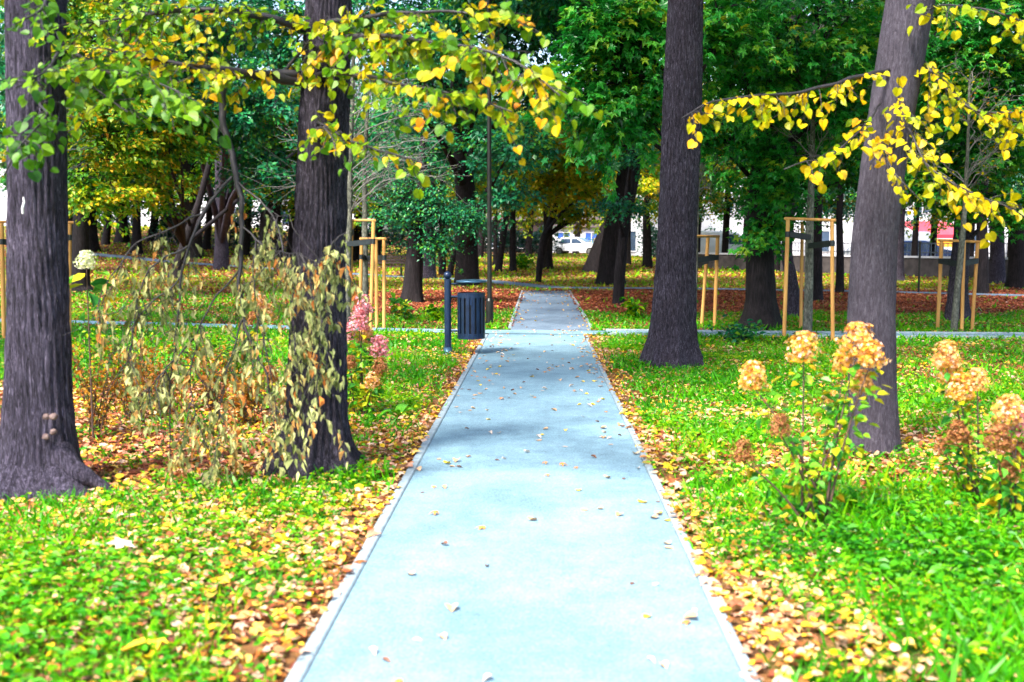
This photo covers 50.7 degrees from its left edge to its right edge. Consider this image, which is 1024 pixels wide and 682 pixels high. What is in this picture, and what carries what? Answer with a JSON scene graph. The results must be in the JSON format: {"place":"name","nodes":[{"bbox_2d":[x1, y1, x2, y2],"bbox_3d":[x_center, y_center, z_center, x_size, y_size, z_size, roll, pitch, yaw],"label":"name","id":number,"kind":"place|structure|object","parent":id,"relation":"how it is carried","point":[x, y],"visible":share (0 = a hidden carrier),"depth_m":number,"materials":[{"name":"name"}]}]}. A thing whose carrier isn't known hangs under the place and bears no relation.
{"place":"outdoors","nodes":[
{"label":"outdoors","id":0,"kind":"place"},
{"bbox_2d":[0,0,966,231],"label":"sky","id":1,"kind":"structure","parent":0,"point":[356,60],"materials":[{"name":"white"}]},
{"bbox_2d":[0,225,1023,681],"bbox_3d":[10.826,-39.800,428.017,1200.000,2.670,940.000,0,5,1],"label":"ground","id":2,"kind":"structure","parent":0,"point":[288,656],"depth_m":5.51,"materials":[{"name":"green plant"}]},
{"bbox_2d":[0,82,98,338],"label":"staked sapling","id":3,"kind":"object","parent":2,"relation":"on","point":[2,277],"visible":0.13,"depth_m":17.48,"materials":[{"name":"green plant"}]},
{"bbox_2d":[1,78,179,252],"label":"oak tree","id":4,"kind":"object","parent":2,"relation":"on","point":[94,241],"visible":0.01,"depth_m":62.26,"materials":[{"name":"green plant"}]},
{"bbox_2d":[69,250,119,439],"bbox_3d":[-3.255,0.055,8.419,0.392,1.530,0.338,5,7,43],"label":"hydrangea","id":5,"kind":"object","parent":2,"relation":"on","point":[97,284],"visible":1,"depth_m":8.38,"materials":[{"name":"green plant"}]},
{"bbox_2d":[0,32,189,224],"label":"linden tree","id":6,"kind":"object","parent":2,"relation":"on","point":[3,159],"depth_m":49.02,"materials":[{"name":"green plant"}]},
{"bbox_2d":[71,333,133,436],"bbox_3d":[-3.357,0.351,8.678,0.693,0.900,0.488,4,6,34],"label":"shrub","id":7,"kind":"object","parent":2,"relation":"on","point":[97,411],"visible":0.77,"depth_m":8.65,"materials":[{"name":"orange plant"}]},
{"bbox_2d":[0,0,231,506],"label":"linden tree","id":8,"kind":"object","parent":2,"relation":"on","point":[39,447],"visible":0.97,"depth_m":6.63,"materials":[{"name":"brown plant"}]},
{"bbox_2d":[72,319,165,375],"bbox_3d":[-4.728,0.099,12.743,1.111,0.703,1.180,-4,7,-36],"label":"shrub","id":9,"kind":"object","parent":2,"relation":"on","point":[107,352],"visible":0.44,"depth_m":12.66,"materials":[{"name":"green plant"}]},
{"bbox_2d":[0,0,256,291],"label":"linden tree","id":10,"kind":"object","parent":2,"relation":"on","point":[80,238],"visible":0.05,"depth_m":32.95,"materials":[{"name":"green plant"}]},
{"bbox_2d":[98,338,161,423],"bbox_3d":[-3.313,0.371,9.426,0.611,0.770,0.579,0,5,1],"label":"shrub","id":11,"kind":"object","parent":2,"relation":"on","point":[124,403],"visible":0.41,"depth_m":9.38,"materials":[{"name":"brown plant"}]},
{"bbox_2d":[99,160,179,244],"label":"linden tree","id":12,"kind":"object","parent":2,"relation":"on","point":[106,237],"visible":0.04,"depth_m":66.63,"materials":[{"name":"green plant"}]},
{"bbox_2d":[113,180,175,242],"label":"oak tree","id":13,"kind":"object","parent":2,"relation":"on","point":[118,236],"depth_m":68.04,"materials":[{"name":"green plant"}]},
{"bbox_2d":[89,119,202,254],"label":"oak tree","id":14,"kind":"object","parent":2,"relation":"on","point":[136,231],"depth_m":61.52,"materials":[{"name":"green plant"}]},
{"bbox_2d":[133,335,193,414],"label":"shrub","id":15,"kind":"object","parent":2,"relation":"on","point":[156,366],"visible":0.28,"depth_m":9.87,"materials":[{"name":"brown plant"}]},
{"bbox_2d":[142,204,205,242],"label":"hedge","id":16,"kind":"object","parent":2,"relation":"on","point":[169,234],"visible":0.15,"depth_m":68.63,"materials":[{"name":"green plant"}]},
{"bbox_2d":[0,0,361,278],"bbox_3d":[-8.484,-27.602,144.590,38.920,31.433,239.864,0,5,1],"label":"oak tree","id":17,"kind":"object","parent":2,"relation":"on","point":[134,146],"visible":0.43,"depth_m":29.26,"materials":[{"name":"yellow plant"}]},
{"bbox_2d":[0,160,375,232],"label":"building","id":18,"kind":"structure","parent":2,"relation":"on","point":[3,208],"depth_m":99.23,"materials":[{"name":"white paint"}]},
{"bbox_2d":[79,0,305,269],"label":"oak tree","id":19,"kind":"object","parent":2,"relation":"on","point":[245,121],"visible":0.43,"depth_m":32.46,"materials":[{"name":"green plant"}]},
{"bbox_2d":[134,86,265,258],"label":"oak tree","id":20,"kind":"object","parent":2,"relation":"on","point":[193,173],"visible":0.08,"depth_m":60.36,"materials":[{"name":"green plant"}]},
{"bbox_2d":[166,335,240,410],"bbox_3d":[-2.889,0.308,10.134,0.720,0.741,0.638,-2,6,-25],"label":"shrub","id":21,"kind":"object","parent":2,"relation":"on","point":[211,401],"visible":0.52,"depth_m":10.14,"materials":[{"name":"brown plant"}]},
{"bbox_2d":[156,137,287,249],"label":"linden tree","id":22,"kind":"object","parent":2,"relation":"on","point":[207,235],"visible":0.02,"depth_m":65.95,"materials":[{"name":"green plant"}]},
{"bbox_2d":[184,325,264,380],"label":"shrub","id":23,"kind":"object","parent":2,"relation":"on","point":[225,352],"visible":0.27,"depth_m":12.24,"materials":[{"name":"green plant"}]},
{"bbox_2d":[196,82,294,255],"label":"linden tree","id":24,"kind":"object","parent":2,"relation":"on","point":[247,235],"visible":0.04,"depth_m":63.57,"materials":[{"name":"green plant"}]},
{"bbox_2d":[218,360,273,425],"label":"shrub","id":25,"kind":"object","parent":2,"relation":"on","point":[245,418],"visible":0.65,"depth_m":9.25,"materials":[{"name":"brown plant"}]},
{"bbox_2d":[239,291,280,411],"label":"hydrangea","id":26,"kind":"object","parent":2,"relation":"on","point":[252,318],"visible":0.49,"depth_m":9.83,"materials":[{"name":"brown plant"}]},
{"bbox_2d":[184,34,373,262],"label":"oak tree","id":27,"kind":"object","parent":2,"relation":"on","point":[276,210],"visible":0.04,"depth_m":59.68,"materials":[{"name":"green plant"}]},
{"bbox_2d":[201,200,361,248],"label":"hedge","id":28,"kind":"object","parent":2,"relation":"on","point":[230,232],"visible":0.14,"depth_m":68.54,"materials":[{"name":"green plant"}]},
{"bbox_2d":[214,55,411,228],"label":"linden tree","id":29,"kind":"object","parent":2,"relation":"on","point":[295,154],"visible":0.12,"depth_m":58.02,"materials":[{"name":"green plant"}]},
{"bbox_2d":[28,0,602,492],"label":"linden tree","id":30,"kind":"object","parent":2,"relation":"on","point":[312,430],"visible":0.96,"depth_m":6.82,"materials":[{"name":"yellow plant"}]},
{"bbox_2d":[239,114,394,259],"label":"linden tree","id":31,"kind":"object","parent":2,"relation":"on","point":[290,208],"visible":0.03,"depth_m":62.09,"materials":[{"name":"green plant"}]},
{"bbox_2d":[213,80,477,327],"bbox_3d":[-3.189,-2.832,21.244,5.149,5.037,3.912,0,5,1],"label":"staked sapling","id":32,"kind":"object","parent":2,"relation":"on","point":[364,258],"visible":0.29,"depth_m":21.09,"materials":[{"name":"green plant"}]},
{"bbox_2d":[274,0,459,328],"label":"staked sapling","id":33,"kind":"object","parent":2,"relation":"on","point":[372,242],"visible":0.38,"depth_m":19.38,"materials":[{"name":"green plant"}]},
{"bbox_2d":[346,294,392,415],"bbox_3d":[-1.358,0.162,9.842,0.555,1.192,0.489,1,6,15],"label":"hydrangea","id":34,"kind":"object","parent":2,"relation":"on","point":[372,382],"visible":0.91,"depth_m":9.79,"materials":[{"name":"pink plant"}]},
{"bbox_2d":[288,62,452,261],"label":"linden tree","id":35,"kind":"object","parent":2,"relation":"on","point":[378,233],"visible":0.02,"depth_m":63.17,"materials":[{"name":"green plant"}]},
{"bbox_2d":[284,334,487,681],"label":"kerb","id":36,"kind":"structure","parent":2,"relation":"on","point":[306,659],"depth_m":5.29,"materials":[{"name":"concrete"}]},
{"bbox_2d":[381,292,414,321],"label":"leafy plant","id":37,"kind":"object","parent":2,"relation":"on","point":[403,312],"visible":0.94,"depth_m":21.22,"materials":[{"name":"green plant"}]},
{"bbox_2d":[352,93,449,260],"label":"linden tree","id":38,"kind":"object","parent":2,"relation":"on","point":[356,249],"visible":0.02,"depth_m":65.75,"materials":[{"name":"green plant"}]},
{"bbox_2d":[358,136,504,302],"bbox_3d":[-2.151,-2.997,27.275,4.012,4.322,2.824,3,6,28],"label":"tree","id":39,"kind":"object","parent":2,"relation":"on","point":[418,242],"visible":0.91,"depth_m":27.04,"materials":[{"name":"green plant"}]},
{"bbox_2d":[413,300,451,321],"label":"leafy plant","id":40,"kind":"object","parent":2,"relation":"on","point":[433,313],"visible":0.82,"depth_m":21.14,"materials":[{"name":"green plant"}]},
{"bbox_2d":[353,51,523,278],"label":"oak tree","id":41,"kind":"object","parent":2,"relation":"on","point":[429,271],"visible":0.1,"depth_m":43.44,"materials":[{"name":"green plant"}]},
{"bbox_2d":[368,71,513,274],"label":"linden tree","id":42,"kind":"object","parent":2,"relation":"on","point":[441,270],"visible":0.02,"depth_m":49.08,"materials":[{"name":"green plant"}]},
{"bbox_2d":[361,218,566,255],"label":"hedge","id":43,"kind":"object","parent":2,"relation":"on","point":[520,240],"visible":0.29,"depth_m":83.04,"materials":[{"name":"green plant"}]},
{"bbox_2d":[444,271,486,353],"bbox_3d":[-0.653,-0.396,15.158,0.612,1.161,0.426,2,6,21],"label":"litter bin","id":44,"kind":"object","parent":2,"relation":"on","point":[470,315],"visible":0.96,"depth_m":15.01,"materials":[{"name":"metal"}]},
{"bbox_2d":[299,0,659,286],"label":"chestnut tree","id":45,"kind":"object","parent":2,"relation":"on","point":[465,150],"visible":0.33,"depth_m":31.76,"materials":[{"name":"green plant"}]},
{"bbox_2d":[390,53,577,274],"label":"linden tree","id":46,"kind":"object","parent":2,"relation":"on","point":[451,265],"visible":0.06,"depth_m":45.98,"materials":[{"name":"green plant"}]},
{"bbox_2d":[486,0,492,323],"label":"street lamp","id":47,"kind":"object","parent":2,"relation":"on","point":[489,308],"visible":0.84,"depth_m":20.25,"materials":[{"name":"metal"}]},
{"bbox_2d":[449,90,542,256],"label":"linden tree","id":48,"kind":"object","parent":2,"relation":"on","point":[481,249],"depth_m":80.57,"materials":[{"name":"green plant"}]},
{"bbox_2d":[437,60,564,270],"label":"linden tree","id":49,"kind":"object","parent":2,"relation":"on","point":[512,259],"visible":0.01,"depth_m":53.67,"materials":[{"name":"green plant"}]},
{"bbox_2d":[0,226,1023,681],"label":"fallen leaves","id":50,"kind":"object","parent":2,"relation":"on","point":[752,608],"depth_m":6.02,"materials":[{"name":"yellow plant"}]},
{"bbox_2d":[0,226,1023,681],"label":"ground plants","id":51,"kind":"object","parent":2,"relation":"on","point":[934,574],"visible":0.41,"depth_m":5.38,"materials":[{"name":"green plant"}]},
{"bbox_2d":[0,226,1023,477],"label":"brown fallen leaves","id":52,"kind":"object","parent":2,"relation":"on","point":[908,306],"visible":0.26,"depth_m":27.43,"materials":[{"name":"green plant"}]},
{"bbox_2d":[447,97,592,271],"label":"linden tree","id":53,"kind":"object","parent":2,"relation":"on","point":[499,259],"visible":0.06,"depth_m":52.59,"materials":[{"name":"green plant"}]},
{"bbox_2d":[508,249,536,268],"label":"bush","id":54,"kind":"object","parent":2,"relation":"on","point":[522,261],"visible":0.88,"depth_m":57.22,"materials":[{"name":"green plant"}]},
{"bbox_2d":[449,217,603,251],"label":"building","id":55,"kind":"structure","parent":2,"relation":"on","point":[536,228],"depth_m":111.36,"materials":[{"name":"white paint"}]},
{"bbox_2d":[524,207,569,256],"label":"linden tree","id":56,"kind":"object","parent":2,"relation":"on","point":[528,245],"visible":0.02,"depth_m":80.59,"materials":[{"name":"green plant"}]},
{"bbox_2d":[397,0,707,304],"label":"oak tree","id":57,"kind":"object","parent":2,"relation":"on","point":[626,208],"visible":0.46,"depth_m":25.96,"materials":[{"name":"green plant"}]},
{"bbox_2d":[492,112,615,268],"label":"linden tree","id":58,"kind":"object","parent":2,"relation":"on","point":[548,261],"visible":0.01,"depth_m":57.24,"materials":[{"name":"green plant"}]},
{"bbox_2d":[553,237,592,253],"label":"parked car","id":59,"kind":"object","parent":2,"relation":"on","point":[575,244],"visible":0.54,"depth_m":90.96,"materials":[{"name":"white paint"}]},
{"bbox_2d":[493,108,657,282],"bbox_3d":[2.194,-5.370,38.933,5.403,6.870,4.689,3,6,27],"label":"linden tree","id":60,"kind":"object","parent":2,"relation":"on","point":[574,182],"visible":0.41,"depth_m":38.26,"materials":[{"name":"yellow plant"}]},
{"bbox_2d":[553,224,600,252],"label":"building","id":61,"kind":"structure","parent":2,"relation":"on","point":[586,233],"depth_m":107.44,"materials":[{"name":"paint"}]},
{"bbox_2d":[619,297,648,318],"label":"leafy plant","id":62,"kind":"object","parent":2,"relation":"on","point":[633,310],"visible":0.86,"depth_m":21.55,"materials":[{"name":"green plant"}]},
{"bbox_2d":[529,57,741,285],"bbox_3d":[5.230,-8.390,37.659,8.798,13.127,8.715,4,7,36],"label":"oak tree","id":63,"kind":"object","parent":2,"relation":"on","point":[606,267],"visible":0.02,"depth_m":37.55,"materials":[{"name":"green plant"}]},
{"bbox_2d":[558,155,725,267],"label":"linden tree","id":64,"kind":"object","parent":2,"relation":"on","point":[647,250],"visible":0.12,"depth_m":59.54,"materials":[{"name":"green plant"}]},
{"bbox_2d":[570,80,723,272],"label":"oak tree","id":65,"kind":"object","parent":2,"relation":"on","point":[591,264],"visible":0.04,"depth_m":52.36,"materials":[{"name":"plant"}]},
{"bbox_2d":[520,0,798,202],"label":"maple tree","id":66,"kind":"object","parent":2,"relation":"on","point":[616,42],"visible":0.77,"depth_m":14.99,"materials":[{"name":"green plant"}]},
{"bbox_2d":[637,0,704,369],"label":"linden tree","id":67,"kind":"object","parent":2,"relation":"on","point":[672,337],"visible":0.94,"depth_m":13.40,"materials":[{"name":"brown plant"}]},
{"bbox_2d":[586,335,759,681],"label":"kerb","id":68,"kind":"structure","parent":2,"relation":"on","point":[735,646],"depth_m":5.24,"materials":[{"name":"concrete"}]},
{"bbox_2d":[633,220,721,256],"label":"building","id":69,"kind":"structure","parent":2,"relation":"on","point":[654,236],"depth_m":79.07,"materials":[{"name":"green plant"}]},
{"bbox_2d":[631,96,743,252],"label":"linden tree","id":70,"kind":"object","parent":2,"relation":"on","point":[719,198],"visible":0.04,"depth_m":64.98,"materials":[{"name":"green plant"}]},
{"bbox_2d":[654,83,735,329],"bbox_3d":[3.213,-2.470,19.189,1.694,4.701,2.208,2,6,24],"label":"staked sapling","id":71,"kind":"object","parent":2,"relation":"on","point":[705,259],"visible":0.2,"depth_m":19.56,"materials":[{"name":"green plant"}]},
{"bbox_2d":[700,231,741,252],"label":"parked car","id":72,"kind":"object","parent":2,"relation":"on","point":[712,242],"visible":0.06,"depth_m":68.83,"materials":[{"name":"white paint"}]},
{"bbox_2d":[640,96,804,252],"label":"linden tree","id":73,"kind":"object","parent":2,"relation":"on","point":[725,235],"visible":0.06,"depth_m":60.92,"materials":[{"name":"green plant"}]},
{"bbox_2d":[707,314,765,342],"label":"leafy plant","id":74,"kind":"object","parent":2,"relation":"on","point":[739,332],"visible":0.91,"depth_m":16.90,"materials":[{"name":"green plant"}]},
{"bbox_2d":[699,128,835,252],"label":"linden tree","id":75,"kind":"object","parent":2,"relation":"on","point":[745,218],"visible":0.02,"depth_m":57.39,"materials":[{"name":"green plant"}]},
{"bbox_2d":[699,95,865,270],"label":"linden tree","id":76,"kind":"object","parent":2,"relation":"on","point":[776,266],"visible":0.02,"depth_m":54.83,"materials":[{"name":"green plant"}]},
{"bbox_2d":[651,0,931,329],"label":"maple tree","id":77,"kind":"object","parent":2,"relation":"on","point":[774,185],"visible":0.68,"depth_m":17.62,"materials":[{"name":"green plant"}]},
{"bbox_2d":[667,0,943,316],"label":"elm tree","id":78,"kind":"object","parent":2,"relation":"on","point":[793,296],"visible":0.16,"depth_m":21.99,"materials":[{"name":"green plant"}]},
{"bbox_2d":[727,321,890,536],"bbox_3d":[1.628,0.492,5.883,0.869,1.195,0.575,-2,6,-23],"label":"hydrangea","id":79,"kind":"object","parent":2,"relation":"on","point":[814,465],"visible":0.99,"depth_m":5.93,"materials":[{"name":"green plant"}]},
{"bbox_2d":[606,329,1023,333],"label":"kerb","id":80,"kind":"structure","parent":2,"relation":"on","point":[908,332],"depth_m":18.31,"materials":[{"name":"concrete"}]},
{"bbox_2d":[607,332,1023,338],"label":"kerb","id":81,"kind":"structure","parent":2,"relation":"on","point":[908,336],"depth_m":17.59,"materials":[{"name":"concrete"}]},
{"bbox_2d":[770,0,864,339],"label":"staked sapling","id":82,"kind":"object","parent":2,"relation":"on","point":[805,316],"visible":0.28,"depth_m":17.88,"materials":[{"name":"twig bark"},{"name":"bark"},{"name":"wood"}]},
{"bbox_2d":[631,184,1007,256],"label":"building","id":83,"kind":"structure","parent":2,"relation":"on","point":[847,234],"depth_m":83.14,"materials":[{"name":"paint"}]},
{"bbox_2d":[703,9,959,292],"bbox_3d":[9.779,-6.129,32.112,7.953,9.656,8.108,0,5,1],"label":"linden tree","id":84,"kind":"object","parent":2,"relation":"on","point":[839,284],"visible":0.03,"depth_m":32.20,"materials":[{"name":"green plant"}]},
{"bbox_2d":[702,0,966,301],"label":"linden tree","id":85,"kind":"object","parent":2,"relation":"on","point":[817,279],"visible":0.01,"depth_m":27.95,"materials":[{"name":"green plant"}]},
{"bbox_2d":[782,182,911,237],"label":"linden tree","id":86,"kind":"object","parent":2,"relation":"on","point":[835,202],"visible":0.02,"depth_m":61.20,"materials":[{"name":"green plant"}]},
{"bbox_2d":[681,0,1023,456],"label":"linden tree","id":87,"kind":"object","parent":2,"relation":"on","point":[902,66],"visible":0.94,"depth_m":7.80,"materials":[{"name":"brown plant"}]},
{"bbox_2d":[698,252,1007,277],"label":"wall","id":88,"kind":"structure","parent":2,"relation":"on","point":[929,266],"depth_m":49.97,"materials":[{"name":"stone"}]},
{"bbox_2d":[800,136,925,223],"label":"linden tree","id":89,"kind":"object","parent":2,"relation":"on","point":[830,210],"visible":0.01,"depth_m":51.37,"materials":[{"name":"green plant"}]},
{"bbox_2d":[835,184,951,255],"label":"tree","id":90,"kind":"object","parent":2,"relation":"on","point":[914,247],"depth_m":51.27,"materials":[{"name":"green plant"}]},
{"bbox_2d":[781,242,1006,256],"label":"railing","id":91,"kind":"object","parent":2,"relation":"on","point":[847,251],"visible":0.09,"depth_m":54.33,"materials":[{"name":"metal"}]},
{"bbox_2d":[800,0,1023,321],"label":"elm tree","id":92,"kind":"object","parent":2,"relation":"on","point":[973,52],"visible":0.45,"depth_m":19.59,"materials":[{"name":"green plant"}]},
{"bbox_2d":[825,132,1010,280],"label":"linden tree","id":93,"kind":"object","parent":2,"relation":"on","point":[900,263],"depth_m":41.45,"materials":[{"name":"brown plant"}]},
{"bbox_2d":[904,240,951,255],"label":"parked car","id":94,"kind":"object","parent":2,"relation":"on","point":[924,248],"visible":0.08,"depth_m":60.92,"materials":[{"name":"blue paint"}]},
{"bbox_2d":[905,221,953,237],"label":"shop awning","id":95,"kind":"object","parent":2,"relation":"on","point":[947,233],"visible":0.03,"depth_m":75.49,"materials":[{"name":"red fabric"}]},
{"bbox_2d":[910,91,1005,283],"bbox_3d":[17.296,-7.146,39.147,9.625,10.378,8.138,-5,7,-42],"label":"linden tree","id":96,"kind":"object","parent":2,"relation":"on","point":[997,272],"visible":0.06,"depth_m":39.21,"materials":[{"name":"green plant"}]},
{"bbox_2d":[908,146,1011,256],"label":"linden tree","id":97,"kind":"object","parent":2,"relation":"on","point":[971,244],"visible":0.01,"depth_m":48.02,"materials":[{"name":"green plant"}]},
{"bbox_2d":[901,24,1023,288],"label":"linden tree","id":98,"kind":"object","parent":2,"relation":"on","point":[1015,274],"visible":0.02,"depth_m":35.28,"materials":[{"name":"green plant"}]},
{"bbox_2d":[929,340,999,503],"bbox_3d":[2.691,0.512,6.443,0.450,1.043,0.406,0,5,1],"label":"hydrangea","id":99,"kind":"object","parent":2,"relation":"on","point":[950,365],"visible":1,"depth_m":6.39,"materials":[{"name":"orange plant"}]},
{"bbox_2d":[906,0,1023,292],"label":"linden tree","id":100,"kind":"object","parent":2,"relation":"on","point":[983,277],"visible":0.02,"depth_m":31.70,"materials":[{"name":"green plant"}]},
{"bbox_2d":[908,51,1023,331],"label":"staked sapling","id":101,"kind":"object","parent":2,"relation":"on","point":[960,263],"visible":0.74,"depth_m":18.58,"materials":[{"name":"green plant"}]},
{"bbox_2d":[975,393,1023,529],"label":"hydrangea","id":102,"kind":"object","parent":2,"relation":"on","point":[1011,421],"visible":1,"depth_m":5.84,"materials":[{"name":"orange plant"}]},
{"bbox_2d":[0,319,1023,335],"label":"crossing path","id":103,"kind":"structure","parent":0,"point":[491,331],"depth_m":18.69,"materials":[{"name":"concrete"}]},
{"bbox_2d":[303,333,744,681],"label":"path","id":104,"kind":"structure","parent":0,"point":[550,594],"depth_m":5.37,"materials":[{"name":"concrete"}]},
{"bbox_2d":[511,290,591,330],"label":"path","id":105,"kind":"structure","parent":0,"point":[549,316],"depth_m":23.31,"materials":[{"name":"grey concrete"}]},
{"bbox_2d":[90,252,1023,295],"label":"crossing path","id":106,"kind":"structure","parent":0,"point":[493,281],"depth_m":37.15,"materials":[{"name":"grey concrete"}]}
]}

